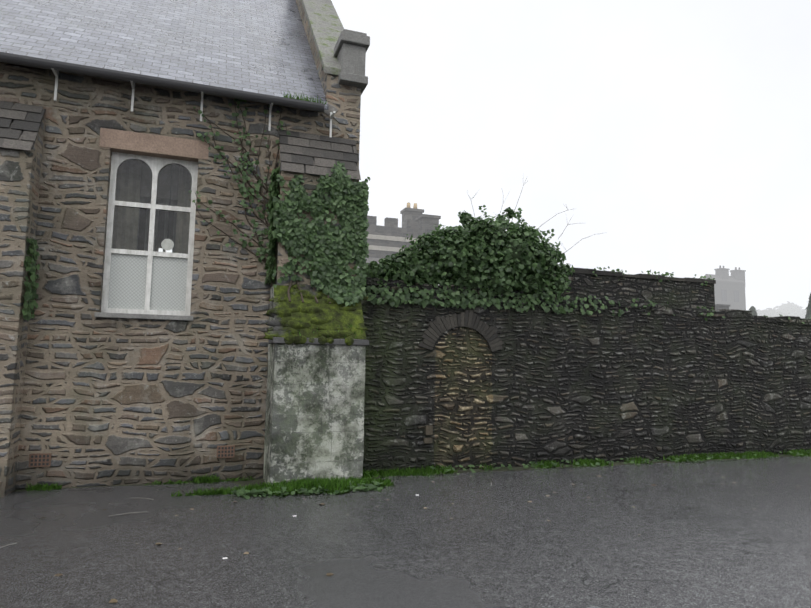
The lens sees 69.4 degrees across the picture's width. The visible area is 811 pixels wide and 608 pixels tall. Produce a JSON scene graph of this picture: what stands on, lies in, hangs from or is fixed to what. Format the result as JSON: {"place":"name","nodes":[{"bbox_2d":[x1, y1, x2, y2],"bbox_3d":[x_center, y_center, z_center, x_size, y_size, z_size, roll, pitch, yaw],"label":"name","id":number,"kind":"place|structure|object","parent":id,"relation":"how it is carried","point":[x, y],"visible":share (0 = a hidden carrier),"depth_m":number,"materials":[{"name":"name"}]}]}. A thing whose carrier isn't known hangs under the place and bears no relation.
{"place":"outdoors","nodes":[
{"label":"outdoors","id":0,"kind":"place"},
{"bbox_2d":[138,160,179,251],"bbox_3d":[-9.507,-0.867,9.519,14.870,3.950,6.780,3,-6,-19],"label":"hall interior","id":1,"kind":"object","parent":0,"point":[161,186],"depth_m":12.95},
{"bbox_2d":[357,257,380,268],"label":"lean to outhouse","id":2,"kind":"structure","parent":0,"point":[369,259],"depth_m":37.01,"materials":[{"name":"grey"}]},
{"bbox_2d":[366,214,440,257],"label":"castellated house","id":3,"kind":"structure","parent":0,"point":[421,224],"depth_m":40.61,"materials":[{"name":"grey stone"}]},
{"bbox_2d":[366,234,417,251],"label":"castellated house string courses","id":4,"kind":"object","parent":3,"relation":"attached to","point":[385,248],"visible":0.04,"depth_m":40.25,"materials":[{"name":"beige stone"}]},
{"bbox_2d":[400,207,423,227],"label":"chimney stack","id":5,"kind":"object","parent":3,"relation":"on","point":[410,213],"visible":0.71,"depth_m":43.99,"materials":[{"name":"grey stone"}]},
{"bbox_2d":[406,202,416,208],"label":"chimney pots","id":6,"kind":"object","parent":5,"relation":"on","point":[414,206],"visible":0.65,"depth_m":44.45,"materials":[{"name":"beige ceramic"}]},
{"bbox_2d":[0,456,810,607],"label":"road","id":7,"kind":"structure","parent":0,"point":[705,538],"depth_m":5.01,"materials":[{"name":"grey asphalt"}]},
{"bbox_2d":[0,470,798,602],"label":"fallen leaves","id":8,"kind":"object","parent":7,"relation":"on","point":[115,600],"depth_m":5.74,"materials":[{"name":"brown plant"}]},
{"bbox_2d":[231,450,809,498],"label":"verge weeds","id":9,"kind":"object","parent":7,"relation":"on","point":[242,492],"visible":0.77,"depth_m":6.98,"materials":[{"name":"green plant"}]},
{"bbox_2d":[13,454,797,493],"bbox_3d":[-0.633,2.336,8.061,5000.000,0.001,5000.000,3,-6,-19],"label":"weeds","id":10,"kind":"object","parent":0,"point":[247,482],"depth_m":8.49,"materials":[{"name":"green plant"}]},
{"bbox_2d":[0,104,45,497],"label":"buttress","id":11,"kind":"structure","parent":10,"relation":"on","point":[20,173],"depth_m":6.60,"materials":[{"name":"stone"}]},
{"bbox_2d":[0,101,44,150],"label":"buttress slates","id":12,"kind":"object","parent":11,"relation":"attached to","point":[11,137],"visible":0.96,"depth_m":6.87,"materials":[{"name":"grey stone"}]},
{"bbox_2d":[0,0,360,489],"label":"hall walls","id":13,"kind":"structure","parent":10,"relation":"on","point":[343,100],"depth_m":7.56,"materials":[{"name":"brown stone"}]},
{"bbox_2d":[29,445,234,466],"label":"air vents","id":14,"kind":"object","parent":13,"relation":"attached to","point":[50,454],"visible":0.68,"depth_m":6.85,"materials":[{"name":"brown brick"}]},
{"bbox_2d":[30,447,232,465],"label":"air brick holes","id":15,"kind":"object","parent":14,"relation":"in","point":[35,464],"visible":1,"depth_m":6.83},
{"bbox_2d":[94,312,192,320],"bbox_3d":[-3.290,0.167,7.427,1.130,0.060,0.270,3,-6,-19],"label":"window sill","id":16,"kind":"structure","parent":13,"relation":"attached to","point":[141,316],"depth_m":7.29,"materials":[{"name":"grey stone"}]},
{"bbox_2d":[101,152,197,315],"bbox_3d":[-3.297,-0.890,7.605,1.050,2.080,0.052,3,-6,-19],"label":"window frame","id":17,"kind":"object","parent":13,"relation":"attached to","point":[156,165],"visible":0.9,"depth_m":7.58,"materials":[{"name":"white wood"}]},
{"bbox_2d":[108,253,187,310],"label":"frosted window panes","id":18,"kind":"structure","parent":17,"relation":"in","point":[127,284],"depth_m":7.54,"materials":[{"name":"white glass"}]},
{"bbox_2d":[114,159,190,250],"bbox_3d":[-3.292,-1.273,7.649,0.910,1.250,0.001,3,-6,-19],"label":"window glass","id":19,"kind":"object","parent":17,"relation":"in","point":[149,203],"depth_m":7.64,"materials":[{"name":"clear glass"}]},
{"bbox_2d":[112,160,191,253],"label":"curtains","id":20,"kind":"object","parent":13,"relation":"attached to","point":[121,226],"depth_m":8.07,"materials":[{"name":"beige fabric"}]},
{"bbox_2d":[99,128,208,161],"bbox_3d":[-3.280,-2.049,7.728,1.310,0.250,0.354,3,-6,-19],"label":"window lintel","id":21,"kind":"structure","parent":13,"relation":"in","point":[129,142],"depth_m":7.56,"materials":[{"name":"brown stone"}]},
{"bbox_2d":[137,197,177,252],"bbox_3d":[-3.951,-0.940,9.732,1.700,1.530,0.450,3,-6,-19],"label":"hall gallery rail","id":22,"kind":"object","parent":13,"relation":"attached to","point":[147,200],"depth_m":9.55,"materials":[{"name":"brown paint"}]},
{"bbox_2d":[0,52,324,111],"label":"gutter","id":23,"kind":"object","parent":13,"relation":"attached to","point":[17,59],"visible":1,"depth_m":7.37,"materials":[{"name":"black metal"}]},
{"bbox_2d":[0,0,328,109],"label":"hall roof","id":24,"kind":"structure","parent":13,"relation":"on","point":[259,46],"depth_m":8.60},
{"bbox_2d":[0,63,359,489],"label":"wall relief","id":25,"kind":"object","parent":13,"relation":"attached to","point":[109,402],"visible":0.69,"depth_m":7.32},
{"bbox_2d":[51,68,334,136],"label":"gutter brackets","id":26,"kind":"object","parent":13,"relation":"attached to","point":[56,73],"visible":0.79,"depth_m":7.52,"materials":[{"name":"grey metal"}]},
{"bbox_2d":[22,98,369,320],"bbox_3d":[-2.433,-1.304,7.467,4.029,3.199,0.625,3,-6,-19],"label":"ivy","id":27,"kind":"object","parent":13,"relation":"attached to","point":[331,252],"depth_m":7.77,"materials":[{"name":"green plant"}]},
{"bbox_2d":[301,0,343,74],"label":"gable coping","id":28,"kind":"object","parent":13,"relation":"on","point":[325,24],"visible":0.25,"depth_m":9.85,"materials":[{"name":"grey stone"}]},
{"bbox_2d":[334,29,369,94],"bbox_3d":[-0.804,-3.548,8.649,0.430,0.780,0.520,3,-6,-19],"label":"kneeler stone","id":29,"kind":"object","parent":13,"relation":"on","point":[351,47],"visible":0.77,"depth_m":8.45,"materials":[{"name":"grey stone"}]},
{"bbox_3d":[-3.527,-1.861,8.822,0.008,1.800,0.007,3,-6,-19],"label":"hall pendant cord","id":30,"kind":"object","parent":13,"relation":"hanging from","visible":0},
{"bbox_2d":[161,239,173,249],"bbox_3d":[-3.544,-0.885,8.726,0.176,0.176,0.176,3,-6,-19],"label":"round ornament","id":31,"kind":"object","parent":30,"relation":"hanging from","point":[166,243],"depth_m":8.67,"materials":[{"name":"white"}]},
{"bbox_2d":[263,138,365,483],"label":"buttress","id":32,"kind":"structure","parent":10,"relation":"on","point":[314,421],"depth_m":7.24,"materials":[{"name":"concrete"}]},
{"bbox_2d":[264,284,368,345],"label":"buttress moss cushions","id":33,"kind":"object","parent":32,"relation":"attached to","point":[291,326],"visible":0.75,"depth_m":7.32,"materials":[{"name":"green plant"}]},
{"bbox_2d":[268,337,368,345],"bbox_3d":[-1.110,0.484,7.473,1.200,0.075,0.515,3,-6,-19],"label":"slate ledge","id":34,"kind":"object","parent":32,"relation":"attached to","point":[335,342],"visible":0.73,"depth_m":7.29,"materials":[{"name":"stone"}]},
{"bbox_2d":[279,129,360,179],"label":"buttress slates","id":35,"kind":"object","parent":32,"relation":"attached to","point":[298,150],"visible":0.98,"depth_m":8.04,"materials":[{"name":"grey stone"}]},
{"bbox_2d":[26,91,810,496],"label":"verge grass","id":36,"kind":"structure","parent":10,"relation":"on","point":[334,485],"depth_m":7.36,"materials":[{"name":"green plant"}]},
{"bbox_2d":[380,282,774,319],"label":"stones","id":37,"kind":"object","parent":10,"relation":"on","point":[590,302],"depth_m":10.01,"materials":[{"name":"stone"}]},
{"bbox_2d":[423,425,432,442],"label":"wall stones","id":38,"kind":"object","parent":37,"relation":"attached to","point":[428,429],"depth_m":8.36,"materials":[{"name":"brown stone"}]},
{"bbox_2d":[418,310,502,351],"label":"door arch voussoirs","id":39,"kind":"object","parent":37,"relation":"attached to","point":[434,332],"depth_m":8.69,"materials":[{"name":"stone"}]},
{"bbox_2d":[365,207,638,316],"bbox_3d":[1.565,-0.718,9.334,4.714,1.719,1.219,3,-6,-19],"label":"wall ivy","id":40,"kind":"object","parent":37,"relation":"on","point":[536,268],"depth_m":8.88,"materials":[{"name":"green plant"}]},
{"bbox_2d":[471,178,600,258],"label":"bare twigs","id":41,"kind":"object","parent":40,"relation":"on","point":[545,222],"visible":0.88,"depth_m":9.73,"materials":[{"name":"brown"}]},
{"bbox_2d":[359,205,810,322],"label":"ivy leaves","id":42,"kind":"object","parent":37,"relation":"on","point":[376,272],"visible":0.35,"depth_m":8.77,"materials":[{"name":"green plant"}]},
{"bbox_2d":[361,284,810,471],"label":"stone boundary wall","id":43,"kind":"structure","parent":37,"relation":"attached to","point":[576,384],"depth_m":9.29,"materials":[{"name":"stone"}]},
{"bbox_2d":[366,277,810,324],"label":"cope stones","id":44,"kind":"object","parent":37,"relation":"on","point":[661,307],"visible":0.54,"depth_m":9.84,"materials":[{"name":"grey stone"}]},
{"bbox_2d":[538,272,714,310],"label":"wall","id":45,"kind":"structure","parent":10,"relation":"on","point":[679,294],"depth_m":10.57,"materials":[{"name":"stone"}]},
{"bbox_2d":[565,268,715,283],"bbox_3d":[3.479,-0.511,10.722,4.820,0.091,0.820,3,-6,-19],"label":"wall coping","id":46,"kind":"object","parent":45,"relation":"on","point":[612,273],"depth_m":10.55,"materials":[{"name":"grey stone"}]},
{"bbox_2d":[756,301,805,317],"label":"distant tree line","id":47,"kind":"object","parent":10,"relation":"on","point":[790,309],"visible":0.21,"depth_m":248.11,"materials":[{"name":"white plant"}]},
{"bbox_3d":[24.468,2.258,34.872,0.862,6.260,0.907,3,-6,-19],"label":"conifer trunk","id":48,"kind":"object","parent":10,"relation":"on","visible":0},
{"bbox_2d":[804,293,810,318],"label":"tree","id":49,"kind":"object","parent":48,"relation":"attached to","point":[808,312],"visible":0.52,"depth_m":35.07,"materials":[{"name":"grey plant"}]},
{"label":"conifer trunk","id":50,"kind":"object","parent":10,"relation":"on","visible":0},
{"bbox_2d":[748,306,757,315],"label":"bush","id":51,"kind":"object","parent":50,"relation":"on","point":[753,310],"visible":0.27,"depth_m":42.62,"materials":[{"name":"grey plant"}]},
{"bbox_2d":[331,0,810,310],"label":"sky","id":52,"kind":"structure","parent":0,"point":[677,133],"materials":[{"name":"white"}]},
{"bbox_2d":[715,304,729,309],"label":"wall","id":53,"kind":"structure","parent":0,"point":[721,306],"depth_m":39.26,"materials":[{"name":"stone"}]},
{"bbox_2d":[702,274,745,309],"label":"distant house","id":54,"kind":"structure","parent":0,"point":[731,284],"depth_m":89.86,"materials":[{"name":"paint"}]},
{"bbox_2d":[714,265,745,286],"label":"chimneys","id":55,"kind":"object","parent":54,"relation":"on","point":[723,273],"visible":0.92,"depth_m":91.22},
{"bbox_2d":[721,289,738,301],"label":"tower windows","id":56,"kind":"structure","parent":54,"relation":"attached to","point":[724,295],"depth_m":89.46,"materials":[{"name":"grey glass"}]}
]}

